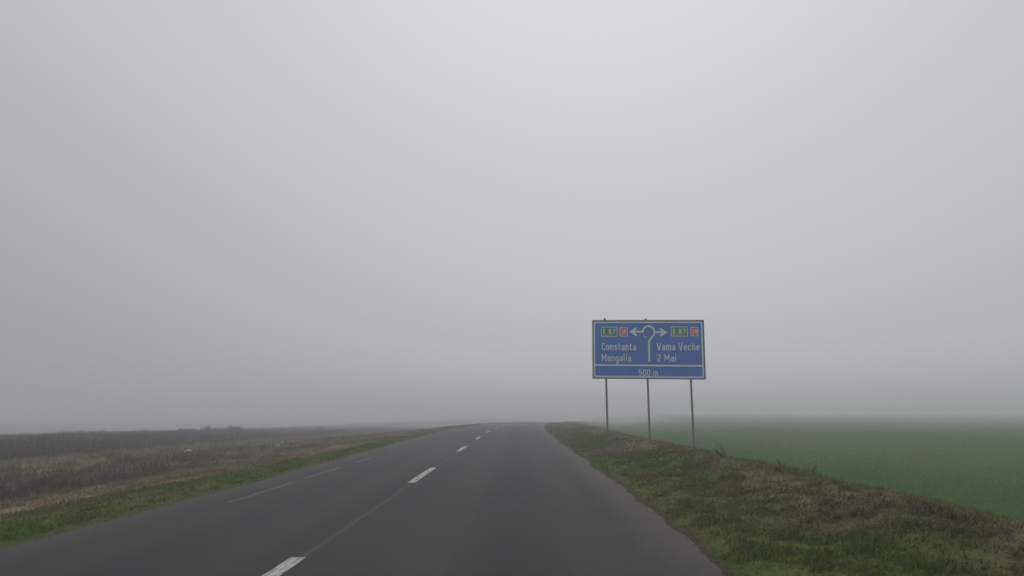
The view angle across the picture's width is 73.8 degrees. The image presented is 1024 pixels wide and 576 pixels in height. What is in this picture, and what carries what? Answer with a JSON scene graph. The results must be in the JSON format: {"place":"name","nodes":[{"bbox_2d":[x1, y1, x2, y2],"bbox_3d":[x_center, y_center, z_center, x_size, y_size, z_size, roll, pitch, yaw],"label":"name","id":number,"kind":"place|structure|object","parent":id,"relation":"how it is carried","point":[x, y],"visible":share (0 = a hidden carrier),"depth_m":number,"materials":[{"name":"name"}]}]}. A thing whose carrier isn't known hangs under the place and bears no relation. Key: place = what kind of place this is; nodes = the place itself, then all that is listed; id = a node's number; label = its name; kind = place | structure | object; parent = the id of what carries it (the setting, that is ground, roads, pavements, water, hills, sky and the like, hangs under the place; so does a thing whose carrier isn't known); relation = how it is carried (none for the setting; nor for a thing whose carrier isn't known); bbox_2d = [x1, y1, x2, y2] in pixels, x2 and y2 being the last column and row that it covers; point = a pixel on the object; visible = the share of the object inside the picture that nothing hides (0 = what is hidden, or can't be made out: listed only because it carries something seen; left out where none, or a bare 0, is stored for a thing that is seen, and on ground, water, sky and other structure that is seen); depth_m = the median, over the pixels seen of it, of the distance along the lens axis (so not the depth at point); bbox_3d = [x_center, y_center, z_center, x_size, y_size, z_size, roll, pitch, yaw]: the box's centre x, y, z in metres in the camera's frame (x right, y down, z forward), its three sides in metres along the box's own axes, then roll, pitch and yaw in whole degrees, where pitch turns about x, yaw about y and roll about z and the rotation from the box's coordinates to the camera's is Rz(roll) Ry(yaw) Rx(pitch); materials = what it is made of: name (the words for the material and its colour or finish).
{"place":"outdoors","nodes":[
{"label":"outdoors","id":0,"kind":"place"},
{"bbox_2d":[0,422,502,541],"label":"verge grass","id":1,"kind":"structure","parent":0,"point":[177,475],"depth_m":13.88,"materials":[{"name":"plant"}]},
{"bbox_2d":[0,414,724,575],"bbox_3d":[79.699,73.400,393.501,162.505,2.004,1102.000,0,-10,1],"label":"road","id":2,"kind":"structure","parent":0,"point":[518,499],"depth_m":8.12,"materials":[{"name":"grey asphalt"}]},
{"bbox_2d":[0,413,1023,575],"bbox_3d":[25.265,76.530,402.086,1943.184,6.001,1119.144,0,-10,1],"label":"ground","id":3,"kind":"structure","parent":0,"point":[14,425],"depth_m":21.73,"materials":[{"name":"green plant"}]},
{"bbox_2d":[171,428,196,432],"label":"bare bush","id":4,"kind":"object","parent":3,"relation":"on","point":[181,430],"visible":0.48,"depth_m":71.65,"materials":[{"name":"grey plant"}]},
{"bbox_2d":[0,428,426,498],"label":"meadow grass","id":5,"kind":"structure","parent":3,"relation":"on","point":[120,463],"depth_m":24.71,"materials":[{"name":"brown plant"}]},
{"bbox_2d":[200,425,227,431],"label":"bare bush","id":6,"kind":"object","parent":3,"relation":"on","point":[208,428],"visible":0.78,"depth_m":72.28,"materials":[{"name":"grey plant"}]},
{"bbox_2d":[0,425,435,459],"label":"dry scrub","id":7,"kind":"object","parent":3,"relation":"on","point":[68,440],"visible":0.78,"depth_m":51.54,"materials":[{"name":"brown plant"}]},
{"bbox_2d":[224,426,249,431],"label":"bare bush","id":8,"kind":"object","parent":3,"relation":"on","point":[239,428],"visible":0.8,"depth_m":74.33,"materials":[{"name":"grey plant"}]},
{"bbox_2d":[592,318,705,447],"bbox_3d":[6.374,4.560,31.710,5.220,6.440,0.191,-1,-10,7],"label":"direction sign","id":9,"kind":"object","parent":3,"relation":"on","point":[647,349],"visible":0.98,"depth_m":31.92,"materials":[{"name":"blue metal"}]},
{"bbox_2d":[713,441,725,457],"bbox_3d":[4.747,3.670,15.489,0.365,0.452,0.472,-3,-11,17],"label":"dry weed","id":10,"kind":"object","parent":3,"relation":"on","point":[722,455],"visible":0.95,"depth_m":15.55,"materials":[{"name":"plant"}]},
{"bbox_2d":[544,421,1023,575],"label":"verge grass","id":11,"kind":"structure","parent":3,"relation":"on","point":[867,537],"depth_m":7.50,"materials":[{"name":"green plant"}]},
{"bbox_2d":[588,423,1023,519],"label":"winter crop","id":12,"kind":"object","parent":3,"relation":"on","point":[848,436],"visible":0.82,"depth_m":39.17,"materials":[{"name":"green plant"}]},
{"bbox_2d":[0,0,1023,415],"label":"sky","id":13,"kind":"structure","parent":0,"point":[208,207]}
]}

